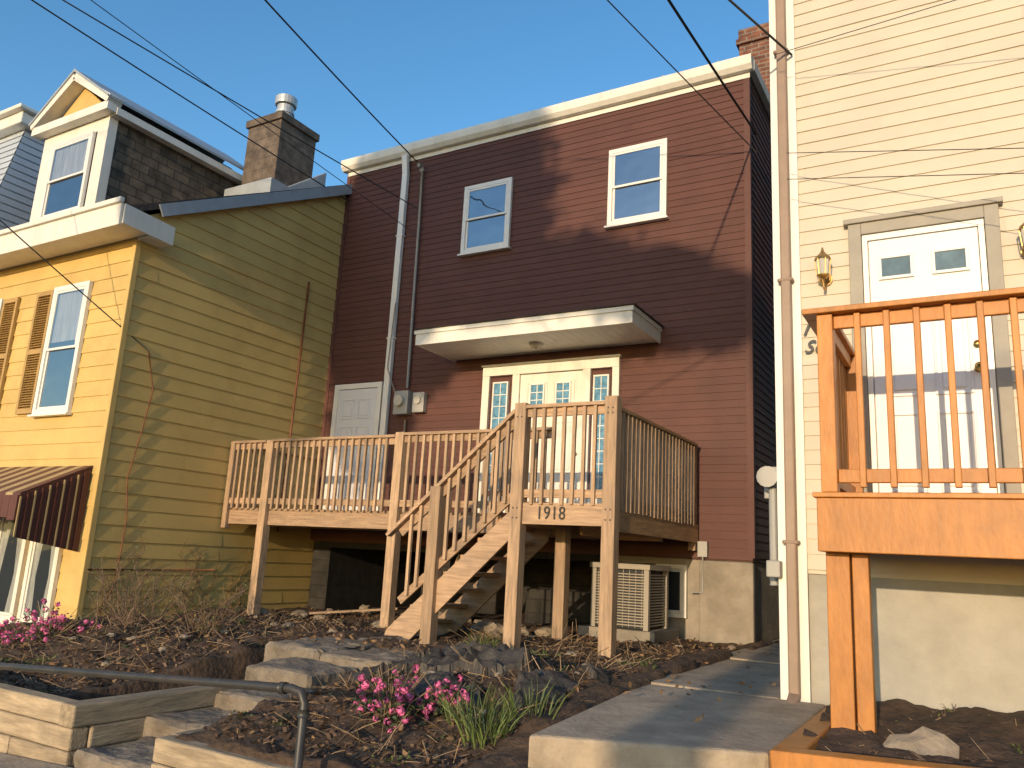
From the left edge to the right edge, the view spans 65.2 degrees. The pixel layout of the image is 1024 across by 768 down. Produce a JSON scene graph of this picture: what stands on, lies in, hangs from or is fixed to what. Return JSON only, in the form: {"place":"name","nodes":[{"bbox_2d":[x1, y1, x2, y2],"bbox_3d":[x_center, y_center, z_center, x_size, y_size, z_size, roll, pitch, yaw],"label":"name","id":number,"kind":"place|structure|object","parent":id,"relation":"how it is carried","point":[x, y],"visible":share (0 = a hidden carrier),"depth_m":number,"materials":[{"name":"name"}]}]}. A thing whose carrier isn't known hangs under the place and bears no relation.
{"place":"outdoors","nodes":[
{"label":"outdoors","id":0,"kind":"place"},
{"bbox_2d":[0,132,42,227],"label":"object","id":1,"kind":"object","parent":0,"point":[15,169],"visible":0.1,"depth_m":14.16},
{"bbox_2d":[0,753,71,767],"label":"sidewalk","id":2,"kind":"structure","parent":0,"point":[9,761],"depth_m":5.20,"materials":[{"name":"concrete"}]},
{"bbox_2d":[0,662,309,767],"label":"pipe handrail","id":3,"kind":"object","parent":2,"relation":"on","point":[299,692],"visible":1,"depth_m":4.55,"materials":[{"name":"black metal"}]},
{"bbox_2d":[308,541,599,623],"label":"cellar piers","id":4,"kind":"structure","parent":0,"point":[347,575],"depth_m":13.05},
{"bbox_2d":[0,0,1010,584],"label":"sky","id":5,"kind":"structure","parent":0,"point":[424,69],"materials":[{"name":"blue"}]},
{"bbox_2d":[0,605,1023,767],"bbox_3d":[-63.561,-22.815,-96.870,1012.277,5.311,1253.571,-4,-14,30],"label":"ground","id":6,"kind":"structure","parent":0,"point":[995,735],"depth_m":5.41,"materials":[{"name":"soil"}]},
{"bbox_2d":[0,598,102,646],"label":"pink flower bush","id":7,"kind":"object","parent":6,"relation":"on","point":[57,621],"visible":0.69,"depth_m":8.33,"materials":[{"name":"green plant"}]},
{"bbox_2d":[0,683,232,767],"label":"timber planter","id":8,"kind":"object","parent":6,"relation":"on","point":[46,727],"visible":0.58,"depth_m":5.46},
{"bbox_2d":[87,521,184,622],"bbox_3d":[-4.531,2.227,9.227,1.267,1.292,0.812,1,-12,7],"label":"bare shrub","id":9,"kind":"object","parent":6,"relation":"on","point":[118,573],"visible":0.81,"depth_m":9.27,"materials":[{"name":"brown plant"}]},
{"bbox_2d":[86,561,212,629],"bbox_3d":[-3.970,2.330,8.642,1.138,0.903,1.047,-4,-14,30],"label":"bare shrub","id":10,"kind":"object","parent":6,"relation":"on","point":[128,614],"visible":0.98,"depth_m":8.54,"materials":[{"name":"brown plant"}]},
{"bbox_2d":[8,199,322,612],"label":"walls","id":11,"kind":"structure","parent":6,"relation":"on","point":[228,400],"depth_m":11.69,"materials":[{"name":"yellow"}]},
{"bbox_2d":[0,517,29,623],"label":"porch window frame","id":12,"kind":"object","parent":11,"relation":"attached to","point":[18,580],"visible":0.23,"depth_m":10.40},
{"bbox_2d":[0,520,17,611],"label":"porch window interior","id":13,"kind":"object","parent":12,"relation":"in","point":[7,570],"visible":0.5,"depth_m":10.62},
{"bbox_2d":[0,517,55,617],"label":"curtains","id":14,"kind":"object","parent":12,"relation":"attached to","point":[6,532],"visible":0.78,"depth_m":10.41,"materials":[{"name":"fabric"}]},
{"bbox_2d":[16,541,62,621],"bbox_3d":[-6.008,2.339,10.207,0.730,1.480,0.090,-4,-14,30],"label":"porch window frame","id":15,"kind":"object","parent":11,"relation":"attached to","point":[52,583],"visible":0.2,"depth_m":10.18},
{"bbox_2d":[31,544,51,616],"bbox_3d":[-5.993,2.331,10.235,0.526,1.306,0.001,-4,-14,30],"label":"porch window interior","id":16,"kind":"object","parent":15,"relation":"in","point":[41,576],"visible":0.4,"depth_m":10.20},
{"bbox_2d":[0,466,92,551],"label":"awning","id":17,"kind":"object","parent":11,"relation":"attached to","point":[50,514],"visible":1,"depth_m":9.77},
{"bbox_2d":[0,238,133,624],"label":"yellow front siding","id":18,"kind":"object","parent":11,"relation":"attached to","point":[50,441],"visible":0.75,"depth_m":10.88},
{"bbox_2d":[0,289,53,414],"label":"shutters","id":19,"kind":"object","parent":18,"relation":"attached to","point":[30,352],"visible":1,"depth_m":11.50,"materials":[{"name":"paint"}]},
{"bbox_2d":[27,280,92,417],"bbox_3d":[-6.221,-0.484,11.037,0.900,1.880,0.090,-4,-14,30],"label":"front window frame","id":20,"kind":"object","parent":18,"relation":"attached to","point":[61,410],"visible":1,"depth_m":10.99,"materials":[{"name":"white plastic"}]},
{"bbox_2d":[40,340,74,406],"bbox_3d":[-6.206,-0.493,11.064,0.696,1.706,0.001,-4,-14,30],"label":"front window interior","id":21,"kind":"object","parent":20,"relation":"attached to","point":[57,378],"visible":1,"depth_m":10.99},
{"bbox_2d":[50,289,83,342],"bbox_3d":[-6.181,-0.960,11.164,0.696,0.750,0.001,-4,-14,30],"label":"front window blind","id":22,"kind":"object","parent":20,"relation":"attached to","point":[66,319],"visible":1,"depth_m":11.18,"materials":[{"name":"fabric"}]},
{"bbox_2d":[0,220,149,351],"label":"overhead wire","id":23,"kind":"object","parent":11,"relation":"attached to","point":[69,281],"visible":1,"depth_m":10.03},
{"bbox_2d":[0,196,174,269],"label":"box eave","id":24,"kind":"object","parent":11,"relation":"attached to","point":[101,223],"visible":1,"depth_m":10.86,"materials":[{"name":"white paint"}]},
{"bbox_2d":[72,236,142,618],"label":"yellow corner trim","id":25,"kind":"structure","parent":11,"relation":"attached to","point":[103,450],"depth_m":10.21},
{"bbox_2d":[87,352,214,613],"bbox_3d":[-4.697,1.346,10.921,0.020,3.405,1.930,-4,-14,30],"label":"wall cable","id":26,"kind":"object","parent":11,"relation":"attached to","point":[126,502],"depth_m":10.50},
{"bbox_2d":[82,195,345,617],"bbox_3d":[-4.099,-0.141,12.173,0.019,7.995,4.050,-4,-14,30],"label":"gable siding","id":27,"kind":"object","parent":11,"relation":"attached to","point":[204,360],"visible":0.6,"depth_m":11.69,"materials":[{"name":"wood"}]},
{"bbox_2d":[276,282,309,531],"bbox_3d":[-3.547,0.297,13.003,0.031,4.151,0.116,-4,-14,30],"label":"rusty conduit","id":28,"kind":"object","parent":27,"relation":"attached to","point":[297,377],"visible":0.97,"depth_m":13.08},
{"bbox_2d":[121,184,347,220],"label":"roof","id":29,"kind":"structure","parent":11,"relation":"on","point":[150,208],"depth_m":11.12,"materials":[{"name":"metal"}]},
{"bbox_2d":[30,73,242,221],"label":"dormer trim","id":30,"kind":"structure","parent":29,"relation":"on","point":[50,121],"depth_m":12.79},
{"bbox_2d":[57,93,238,206],"bbox_3d":[-6.235,-3.132,13.973,1.740,2.770,2.900,-4,-14,30],"label":"dormer body","id":31,"kind":"object","parent":29,"relation":"on","point":[145,169],"visible":0.23,"depth_m":12.99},
{"bbox_2d":[38,131,95,218],"bbox_3d":[-7.008,-3.235,12.559,1.160,1.350,0.090,-4,-14,30],"label":"dormer window frame","id":32,"kind":"object","parent":31,"relation":"attached to","point":[90,136],"visible":0.84,"depth_m":12.53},
{"bbox_2d":[45,174,82,214],"bbox_3d":[-6.993,-3.244,12.586,0.976,1.196,0.001,-4,-14,30],"label":"dormer window interior","id":33,"kind":"object","parent":32,"relation":"in","point":[64,194],"visible":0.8,"depth_m":12.53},
{"bbox_2d":[50,139,87,180],"bbox_3d":[-6.978,-3.535,12.648,0.976,0.600,0.001,-4,-14,30],"label":"dormer window blind","id":34,"kind":"object","parent":32,"relation":"attached to","point":[69,160],"visible":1,"depth_m":12.67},
{"bbox_2d":[63,88,101,116],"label":"dormer pediment","id":35,"kind":"structure","parent":31,"relation":"attached to","point":[86,98],"depth_m":12.94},
{"bbox_2d":[28,68,243,169],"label":"dormer roof","id":36,"kind":"structure","parent":31,"relation":"on","point":[146,115],"depth_m":13.64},
{"bbox_2d":[31,0,347,200],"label":"overhead wire","id":37,"kind":"object","parent":29,"relation":"attached to","point":[173,91],"visible":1,"depth_m":11.38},
{"bbox_2d":[159,184,352,216],"bbox_3d":[-3.805,-2.986,12.826,0.030,2.212,3.930,-4,-14,30],"label":"rake flashing","id":38,"kind":"object","parent":29,"relation":"attached to","point":[185,207],"visible":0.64,"depth_m":12.35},
{"bbox_2d":[224,173,325,195],"bbox_3d":[-4.229,-3.345,14.325,1.150,1.346,1.300,-4,-14,30],"label":"chimney flashing","id":39,"kind":"object","parent":29,"relation":"on","point":[270,184],"visible":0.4,"depth_m":13.79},
{"bbox_2d":[241,110,319,185],"bbox_3d":[-4.233,-3.386,14.313,0.900,2.620,0.940,-4,-14,30],"label":"block chimney","id":40,"kind":"object","parent":11,"relation":"on","point":[260,163],"visible":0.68,"depth_m":14.13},
{"bbox_2d":[275,93,297,116],"bbox_3d":[-4.145,-4.974,14.621,0.400,0.620,0.400,-4,-14,30],"label":"metal flue","id":41,"kind":"object","parent":40,"relation":"on","point":[287,103],"visible":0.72,"depth_m":14.50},
{"bbox_2d":[95,540,249,616],"bbox_3d":[-4.545,2.653,11.015,0.018,1.011,2.451,-4,-14,30],"label":"dead vine","id":42,"kind":"object","parent":6,"relation":"on","point":[146,575],"visible":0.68,"depth_m":10.99,"materials":[{"name":"brown plant"}]},
{"bbox_2d":[165,568,250,637],"bbox_3d":[-3.189,2.304,8.303,0.891,0.792,0.754,4,-12,-2],"label":"bare shrub","id":43,"kind":"object","parent":6,"relation":"on","point":[214,618],"visible":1,"depth_m":8.26,"materials":[{"name":"brown plant"}]},
{"bbox_2d":[151,728,292,767],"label":"timber planter","id":44,"kind":"object","parent":6,"relation":"on","point":[170,751],"visible":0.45,"depth_m":4.72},
{"bbox_2d":[73,635,419,767],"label":"stone steps","id":45,"kind":"structure","parent":6,"relation":"on","point":[297,662],"depth_m":6.50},
{"bbox_2d":[309,554,459,613],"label":"scrap boards","id":46,"kind":"object","parent":6,"relation":"on","point":[359,610],"visible":0.38,"depth_m":11.40,"materials":[{"name":"brown wood"}]},
{"bbox_2d":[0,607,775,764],"bbox_3d":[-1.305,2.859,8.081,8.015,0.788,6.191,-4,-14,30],"label":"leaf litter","id":47,"kind":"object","parent":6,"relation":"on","point":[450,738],"visible":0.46,"depth_m":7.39,"materials":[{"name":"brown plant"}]},
{"bbox_2d":[346,660,434,732],"bbox_3d":[-0.816,2.117,5.371,0.676,0.462,0.637,-4,-14,30],"label":"pink flower bush","id":48,"kind":"object","parent":6,"relation":"on","point":[402,699],"visible":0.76,"depth_m":5.30,"materials":[{"name":"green plant"}]},
{"bbox_2d":[414,674,480,718],"bbox_3d":[-0.440,2.144,5.420,0.427,0.328,0.442,-4,-14,30],"label":"pink flower bush","id":49,"kind":"object","parent":6,"relation":"on","point":[450,695],"visible":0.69,"depth_m":5.38,"materials":[{"name":"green plant"}]},
{"bbox_2d":[221,395,697,657],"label":"wooden deck","id":50,"kind":"structure","parent":6,"relation":"on","point":[648,492],"depth_m":8.76,"materials":[{"name":"brown wood"}]},
{"bbox_2d":[477,354,621,512],"bbox_3d":[0.471,0.789,11.340,2.250,2.310,0.085,-4,-14,30],"label":"entry frame","id":51,"kind":"object","parent":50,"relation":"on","point":[586,365],"visible":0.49,"depth_m":11.46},
{"bbox_2d":[488,376,606,489],"bbox_3d":[0.502,0.714,11.363,1.830,1.570,0.046,-4,-14,30],"label":"door glass","id":52,"kind":"object","parent":51,"relation":"in","point":[496,414],"visible":0.55,"depth_m":11.36,"materials":[{"name":"clear glass"}]},
{"bbox_2d":[488,374,610,490],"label":"door glass bars","id":53,"kind":"object","parent":51,"relation":"attached to","point":[543,398],"depth_m":11.40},
{"bbox_2d":[520,370,582,502],"bbox_3d":[0.515,0.878,11.315,1.010,2.130,0.038,-4,-14,30],"label":"entry door","id":54,"kind":"structure","parent":51,"relation":"in","point":[549,380],"depth_m":11.27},
{"bbox_2d":[0,604,958,758],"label":"stones","id":55,"kind":"object","parent":6,"relation":"on","point":[922,740],"visible":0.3,"depth_m":5.50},
{"bbox_2d":[350,640,609,712],"bbox_3d":[-0.263,2.232,6.046,1.943,0.499,1.272,-6,-15,37],"label":"weed barrier fabric","id":56,"kind":"object","parent":6,"relation":"on","point":[445,661],"visible":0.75,"depth_m":6.01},
{"bbox_2d":[435,675,575,748],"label":"daffodil leaves","id":57,"kind":"object","parent":6,"relation":"on","point":[467,724],"visible":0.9,"depth_m":4.83,"materials":[{"name":"green plant"}]},
{"bbox_2d":[0,602,1016,763],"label":"dry stalks","id":58,"kind":"object","parent":6,"relation":"on","point":[342,624],"visible":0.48,"depth_m":7.25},
{"bbox_2d":[420,553,598,613],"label":"cellar back wall","id":59,"kind":"structure","parent":6,"relation":"on","point":[539,573],"depth_m":13.88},
{"bbox_2d":[0,614,1022,766],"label":"weeds","id":60,"kind":"object","parent":6,"relation":"on","point":[443,735],"visible":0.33,"depth_m":7.32,"materials":[{"name":"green plant"}]},
{"bbox_2d":[578,562,678,642],"bbox_3d":[1.416,2.670,9.637,0.950,1.017,0.850,-4,-14,30],"label":"air conditioner","id":61,"kind":"object","parent":6,"relation":"on","point":[642,605],"visible":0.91,"depth_m":9.36,"materials":[{"name":"beige metal"}]},
{"bbox_2d":[618,556,825,640],"bbox_3d":[4.229,3.970,13.704,1.920,1.699,8.860,-4,-14,30],"label":"foundation","id":62,"kind":"object","parent":6,"relation":"on","point":[766,611],"visible":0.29,"depth_m":10.01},
{"bbox_2d":[312,97,768,562],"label":"walls","id":63,"kind":"structure","parent":62,"relation":"on","point":[757,560],"depth_m":10.43,"materials":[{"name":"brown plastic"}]},
{"bbox_2d":[314,79,747,557],"bbox_3d":[-0.030,-0.894,12.113,7.180,6.570,0.012,-4,-14,30],"label":"front siding","id":64,"kind":"object","parent":63,"relation":"attached to","point":[566,252],"visible":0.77,"depth_m":11.84,"materials":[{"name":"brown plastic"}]},
{"bbox_2d":[264,0,417,162],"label":"overhead wire","id":65,"kind":"object","parent":64,"relation":"attached to","point":[299,37],"visible":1,"depth_m":10.30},
{"bbox_2d":[323,382,382,509],"bbox_3d":[-2.615,1.066,13.125,1.020,2.200,0.036,-4,-14,30],"label":"side door frame","id":66,"kind":"object","parent":64,"relation":"attached to","point":[377,385],"visible":0.71,"depth_m":13.19,"materials":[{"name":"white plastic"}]},
{"bbox_2d":[329,388,376,509],"bbox_3d":[-2.620,1.113,13.111,0.830,2.100,0.038,-4,-14,30],"label":"side door","id":67,"kind":"structure","parent":66,"relation":"attached to","point":[356,408],"depth_m":13.15,"materials":[{"name":"paint"}]},
{"bbox_2d":[376,154,409,510],"bbox_3d":[-1.986,-0.929,13.186,0.150,6.185,0.144,-4,-14,30],"label":"downspout","id":68,"kind":"object","parent":64,"relation":"attached to","point":[400,236],"visible":0.82,"depth_m":13.25,"materials":[{"name":"white plastic"}]},
{"bbox_2d":[387,162,423,431],"bbox_3d":[-1.810,-0.884,13.039,0.429,5.854,0.161,-4,-14,30],"label":"service conduit","id":69,"kind":"object","parent":64,"relation":"attached to","point":[420,166],"visible":0.83,"depth_m":13.13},
{"bbox_2d":[62,0,416,207],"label":"overhead wire","id":70,"kind":"object","parent":69,"relation":"attached to","point":[230,99],"visible":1,"depth_m":11.29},
{"bbox_2d":[91,0,414,233],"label":"overhead wire","id":71,"kind":"object","parent":69,"relation":"attached to","point":[245,112],"visible":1,"depth_m":11.27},
{"bbox_2d":[393,390,427,415],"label":"meter boxes","id":72,"kind":"object","parent":64,"relation":"attached to","point":[407,405],"visible":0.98,"depth_m":12.63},
{"bbox_2d":[393,395,420,405],"bbox_3d":[-1.653,0.256,12.600,0.475,0.170,0.090,-4,-14,30],"label":"meter glass","id":73,"kind":"object","parent":72,"relation":"attached to","point":[398,400],"visible":1,"depth_m":12.62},
{"bbox_2d":[457,177,513,257],"bbox_3d":[-0.413,-2.654,12.718,0.950,1.200,0.090,-4,-14,30],"label":"window frame","id":74,"kind":"object","parent":64,"relation":"attached to","point":[465,251],"visible":1,"depth_m":12.68,"materials":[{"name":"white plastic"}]},
{"bbox_2d":[467,185,505,247],"bbox_3d":[-0.398,-2.663,12.745,0.756,1.036,0.001,-4,-14,30],"label":"window interior","id":75,"kind":"object","parent":74,"relation":"attached to","point":[488,230],"depth_m":12.75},
{"bbox_2d":[604,138,668,229],"bbox_3d":[1.790,-2.872,11.470,0.950,1.230,0.090,-4,-14,30],"label":"window frame","id":76,"kind":"object","parent":64,"relation":"attached to","point":[614,223],"visible":1,"depth_m":11.43,"materials":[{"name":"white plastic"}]},
{"bbox_2d":[615,147,659,218],"bbox_3d":[1.804,-2.881,11.497,0.756,1.066,0.001,-4,-14,30],"label":"window interior","id":77,"kind":"object","parent":76,"relation":"attached to","point":[638,199],"depth_m":11.50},
{"bbox_2d":[310,73,755,560],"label":"corner trim","id":78,"kind":"structure","parent":63,"relation":"attached to","point":[751,480],"depth_m":10.41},
{"bbox_2d":[412,303,663,330],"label":"canopy roof","id":79,"kind":"structure","parent":63,"relation":"attached to","point":[647,314],"depth_m":10.60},
{"bbox_2d":[414,305,661,361],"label":"canopy fascia","id":80,"kind":"structure","parent":79,"relation":"attached to","point":[641,321],"depth_m":10.64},
{"bbox_2d":[421,323,655,359],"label":"canopy soffit","id":81,"kind":"structure","parent":79,"relation":"attached to","point":[599,337],"depth_m":11.15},
{"bbox_2d":[341,53,770,176],"bbox_3d":[2.349,-3.200,16.535,7.345,0.294,9.170,-4,-14,30],"label":"eave gutter","id":82,"kind":"object","parent":63,"relation":"attached to","point":[696,78],"visible":0.99,"depth_m":12.25,"materials":[{"name":"white paint"}]},
{"bbox_2d":[751,77,777,559],"bbox_3d":[5.329,-0.169,14.119,0.012,6.570,9.000,-4,-14,30],"label":"side siding","id":83,"kind":"object","parent":63,"relation":"attached to","point":[764,380],"visible":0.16,"depth_m":10.94,"materials":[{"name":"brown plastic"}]},
{"bbox_2d":[656,564,687,617],"bbox_3d":[2.003,2.596,10.054,0.400,0.640,0.055,-4,-14,30],"label":"basement window frame","id":84,"kind":"object","parent":62,"relation":"attached to","point":[682,611],"visible":0.57,"depth_m":9.97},
{"bbox_2d":[668,571,679,609],"bbox_3d":[2.008,2.599,10.063,0.296,0.536,0.001,-4,-14,30],"label":"basement window interior","id":85,"kind":"object","parent":84,"relation":"in","point":[674,592],"visible":0.6,"depth_m":10.05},
{"bbox_2d":[699,560,755,645],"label":"basement pier","id":86,"kind":"structure","parent":6,"relation":"on","point":[727,606],"depth_m":9.63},
{"bbox_2d":[690,541,708,593],"bbox_3d":[2.316,2.266,9.886,0.210,0.634,0.076,-4,-14,30],"label":"outlet box","id":87,"kind":"object","parent":86,"relation":"attached to","point":[702,549],"visible":1,"depth_m":9.87,"materials":[{"name":"white plastic"}]},
{"bbox_2d":[770,705,978,767],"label":"timber planter","id":88,"kind":"object","parent":6,"relation":"on","point":[796,748],"visible":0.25,"depth_m":3.83,"materials":[{"name":"orange wood"}]},
{"bbox_2d":[802,287,1023,732],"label":"orange deck","id":89,"kind":"structure","parent":6,"relation":"on","point":[854,519],"depth_m":4.56,"materials":[{"name":"brown wood"}]},
{"bbox_2d":[808,574,1023,712],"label":"foundation","id":90,"kind":"object","parent":6,"relation":"on","point":[939,644],"visible":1,"depth_m":5.30,"materials":[{"name":"concrete"}]},
{"bbox_2d":[528,639,825,767],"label":"concrete path","id":91,"kind":"structure","parent":0,"point":[649,726],"depth_m":4.59,"materials":[{"name":"concrete"}]},
{"bbox_2d":[773,0,800,702],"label":"tan downspout","id":92,"kind":"object","parent":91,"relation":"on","point":[786,281],"visible":0.88,"depth_m":6.05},
{"bbox_2d":[607,0,756,152],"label":"overhead wire","id":93,"kind":"object","parent":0,"point":[681,76],"visible":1,"depth_m":9.72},
{"bbox_2d":[667,0,756,134],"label":"overhead wire","id":94,"kind":"object","parent":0,"point":[706,57],"visible":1,"depth_m":8.97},
{"bbox_2d":[804,11,1023,584],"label":"walls","id":95,"kind":"structure","parent":0,"point":[955,579],"depth_m":5.36,"materials":[{"name":"beige"}]},
{"bbox_2d":[769,0,810,702],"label":"corner board","id":96,"kind":"object","parent":95,"relation":"attached to","point":[800,459],"visible":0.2,"depth_m":6.11,"materials":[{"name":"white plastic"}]},
{"bbox_2d":[728,0,792,55],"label":"overhead wire","id":97,"kind":"object","parent":96,"relation":"attached to","point":[758,25],"visible":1,"depth_m":6.25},
{"bbox_2d":[756,466,782,585],"bbox_3d":[1.998,1.072,6.097,0.190,0.900,0.540,-4,-14,30],"label":"utility meter","id":98,"kind":"object","parent":96,"relation":"attached to","point":[766,476],"visible":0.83,"depth_m":6.03,"materials":[{"name":"grey metal"}]},
{"bbox_2d":[775,0,955,54],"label":"overhead wire","id":99,"kind":"object","parent":96,"relation":"attached to","point":[867,26],"visible":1,"depth_m":5.89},
{"bbox_2d":[794,0,1023,579],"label":"house siding","id":100,"kind":"object","parent":95,"relation":"attached to","point":[909,82],"visible":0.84,"depth_m":6.06,"materials":[{"name":"wood"}]},
{"bbox_2d":[814,247,832,290],"bbox_3d":[2.361,-0.870,6.062,0.118,0.328,0.182,-4,-14,30],"label":"sconce","id":101,"kind":"object","parent":100,"relation":"attached to","point":[825,279],"depth_m":6.01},
{"bbox_2d":[787,173,1023,179],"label":"overhead wire","id":102,"kind":"object","parent":100,"relation":"attached to","point":[911,176],"visible":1,"depth_m":5.48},
{"bbox_2d":[795,148,1023,152],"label":"overhead wire","id":103,"kind":"object","parent":100,"relation":"attached to","point":[911,150],"visible":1,"depth_m":5.50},
{"bbox_2d":[1018,223,1023,256],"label":"sconce","id":104,"kind":"object","parent":100,"relation":"attached to","point":[1019,230],"depth_m":5.40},
{"bbox_2d":[843,196,1021,492],"bbox_3d":[2.927,-0.204,5.628,1.040,2.190,0.070,-4,-14,30],"label":"door casing","id":105,"kind":"object","parent":95,"relation":"attached to","point":[987,210],"depth_m":5.64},
{"bbox_2d":[868,227,996,492],"bbox_3d":[2.932,-0.115,5.625,0.710,1.995,0.038,-4,-14,30],"label":"front door","id":106,"kind":"structure","parent":105,"relation":"attached to","point":[924,281],"depth_m":5.62,"materials":[{"name":"paint"}]},
{"bbox_2d":[881,249,965,276],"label":"door lites","id":107,"kind":"object","parent":106,"relation":"attached to","point":[950,259],"depth_m":5.73,"materials":[{"name":"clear glass"}]},
{"bbox_2d":[878,245,969,279],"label":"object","id":108,"kind":"structure","parent":106,"relation":"attached to","point":[933,251],"depth_m":5.75,"materials":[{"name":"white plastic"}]},
{"bbox_2d":[862,219,1003,492],"bbox_3d":[2.932,-0.135,5.628,0.790,2.055,0.035,-4,-14,30],"label":"door stop","id":109,"kind":"object","parent":105,"relation":"attached to","point":[978,223],"depth_m":5.69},
{"bbox_3d":[2.415,-3.348,16.633,7.260,0.030,9.000,-4,-14,30],"label":"roof deck","id":110,"kind":"object","parent":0,"visible":0},
{"bbox_2d":[736,22,769,93],"bbox_3d":[3.994,-4.688,12.825,0.620,2.000,0.680,-4,-14,30],"label":"brick chimney","id":111,"kind":"object","parent":110,"relation":"on","point":[753,41],"visible":0.34,"depth_m":12.68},
{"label":"walls","id":112,"kind":"object","parent":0,"visible":0},
{"bbox_2d":[0,130,44,229],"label":"mansard siding","id":113,"kind":"object","parent":112,"relation":"on","point":[16,189],"visible":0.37,"depth_m":14.06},
{"bbox_2d":[0,103,49,138],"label":"cornice","id":114,"kind":"structure","parent":113,"relation":"attached to","point":[17,118],"depth_m":14.19,"materials":[{"name":"white paint"}]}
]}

